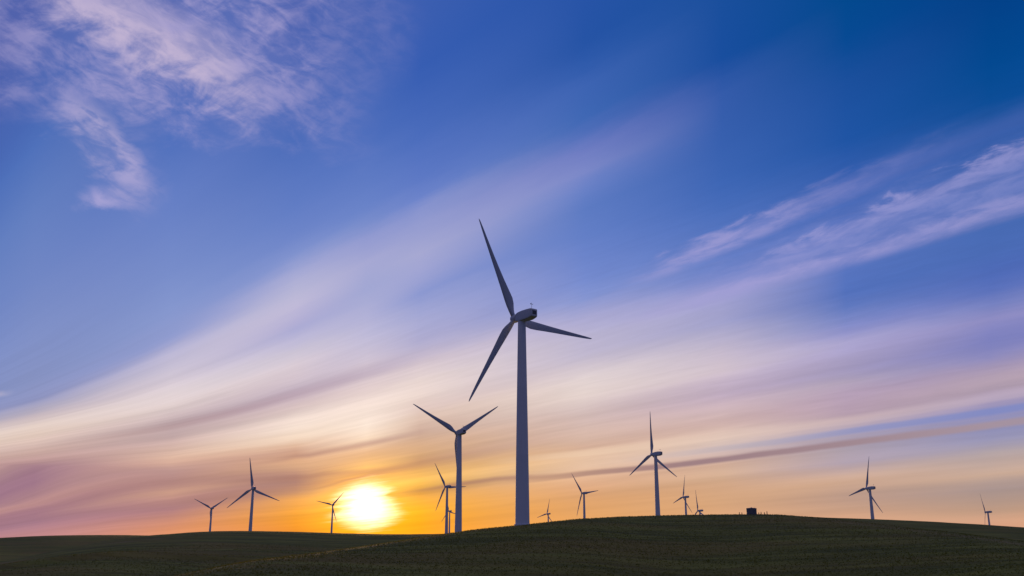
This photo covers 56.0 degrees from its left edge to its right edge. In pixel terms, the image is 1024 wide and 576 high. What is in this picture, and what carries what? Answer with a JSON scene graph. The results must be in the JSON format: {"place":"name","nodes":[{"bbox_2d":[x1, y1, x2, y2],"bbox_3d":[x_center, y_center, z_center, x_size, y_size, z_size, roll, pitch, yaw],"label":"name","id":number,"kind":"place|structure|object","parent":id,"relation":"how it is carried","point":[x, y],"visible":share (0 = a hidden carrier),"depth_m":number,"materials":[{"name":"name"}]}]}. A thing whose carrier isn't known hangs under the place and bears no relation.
{"place":"outdoors","nodes":[
{"label":"outdoors","id":0,"kind":"place"},
{"bbox_2d":[0,514,1023,575],"bbox_3d":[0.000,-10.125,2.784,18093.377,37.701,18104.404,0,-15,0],"label":"hills","id":1,"kind":"structure","parent":0,"point":[33,549],"depth_m":267.82,"materials":[{"name":"green plant"}]},
{"bbox_2d":[195,498,226,530],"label":"wind turbine","id":2,"kind":"object","parent":1,"relation":"on","point":[211,508],"visible":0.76,"depth_m":1899.29,"materials":[{"name":"paint"}]},
{"bbox_2d":[227,461,278,530],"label":"wind turbine","id":3,"kind":"object","parent":1,"relation":"on","point":[253,489],"visible":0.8,"depth_m":1233.23,"materials":[{"name":"paint"}]},
{"bbox_2d":[318,492,343,532],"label":"wind turbine","id":4,"kind":"object","parent":1,"relation":"on","point":[332,513],"visible":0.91,"depth_m":2228.42,"materials":[{"name":"paint"}]},
{"bbox_2d":[443,507,454,532],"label":"wind turbine","id":5,"kind":"object","parent":1,"relation":"on","point":[449,511],"visible":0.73,"depth_m":2627.80,"materials":[{"name":"paint"}]},
{"bbox_2d":[435,464,465,533],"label":"wind turbine","id":6,"kind":"object","parent":1,"relation":"on","point":[446,511],"visible":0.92,"depth_m":1415.98,"materials":[{"name":"paint"}]},
{"bbox_2d":[413,404,497,531],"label":"wind turbine","id":7,"kind":"object","parent":1,"relation":"on","point":[459,433],"visible":0.94,"depth_m":679.48,"materials":[{"name":"paint"}]},
{"bbox_2d":[469,219,591,525],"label":"wind turbine","id":8,"kind":"object","parent":1,"relation":"on","point":[522,318],"visible":0.96,"depth_m":351.50,"materials":[{"name":"paint"}]},
{"bbox_2d":[537,499,550,521],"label":"wind turbine","id":9,"kind":"object","parent":1,"relation":"on","point":[547,513],"visible":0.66,"depth_m":2460.01,"materials":[{"name":"paint"}]},
{"bbox_2d":[573,476,597,518],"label":"wind turbine","id":10,"kind":"object","parent":1,"relation":"on","point":[584,513],"visible":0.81,"depth_m":1573.64,"materials":[{"name":"paint"}]},
{"bbox_2d":[629,415,676,515],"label":"wind turbine","id":11,"kind":"object","parent":1,"relation":"on","point":[657,499],"visible":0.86,"depth_m":883.50,"materials":[{"name":"paint"}]},
{"bbox_2d":[674,477,691,514],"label":"wind turbine","id":12,"kind":"object","parent":1,"relation":"on","point":[684,498],"visible":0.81,"depth_m":1695.47,"materials":[{"name":"paint"}]},
{"bbox_2d":[695,490,703,514],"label":"wind turbine","id":13,"kind":"object","parent":1,"relation":"on","point":[700,511],"visible":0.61,"depth_m":1857.85,"materials":[{"name":"paint"}]},
{"bbox_2d":[746,507,756,514],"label":"water tank","id":14,"kind":"object","parent":1,"relation":"on","point":[750,510],"visible":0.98,"depth_m":379.27,"materials":[{"name":"metal"}]},
{"bbox_2d":[849,459,882,518],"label":"wind turbine","id":15,"kind":"object","parent":1,"relation":"on","point":[870,488],"visible":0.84,"depth_m":1148.38,"materials":[{"name":"paint"}]},
{"bbox_2d":[980,495,991,524],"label":"wind turbine","id":16,"kind":"object","parent":1,"relation":"on","point":[987,512],"visible":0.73,"depth_m":1791.08,"materials":[{"name":"paint"}]},
{"bbox_2d":[0,0,1023,537],"label":"sky","id":17,"kind":"structure","parent":0,"point":[784,236],"materials":[{"name":"blue"}]}
]}

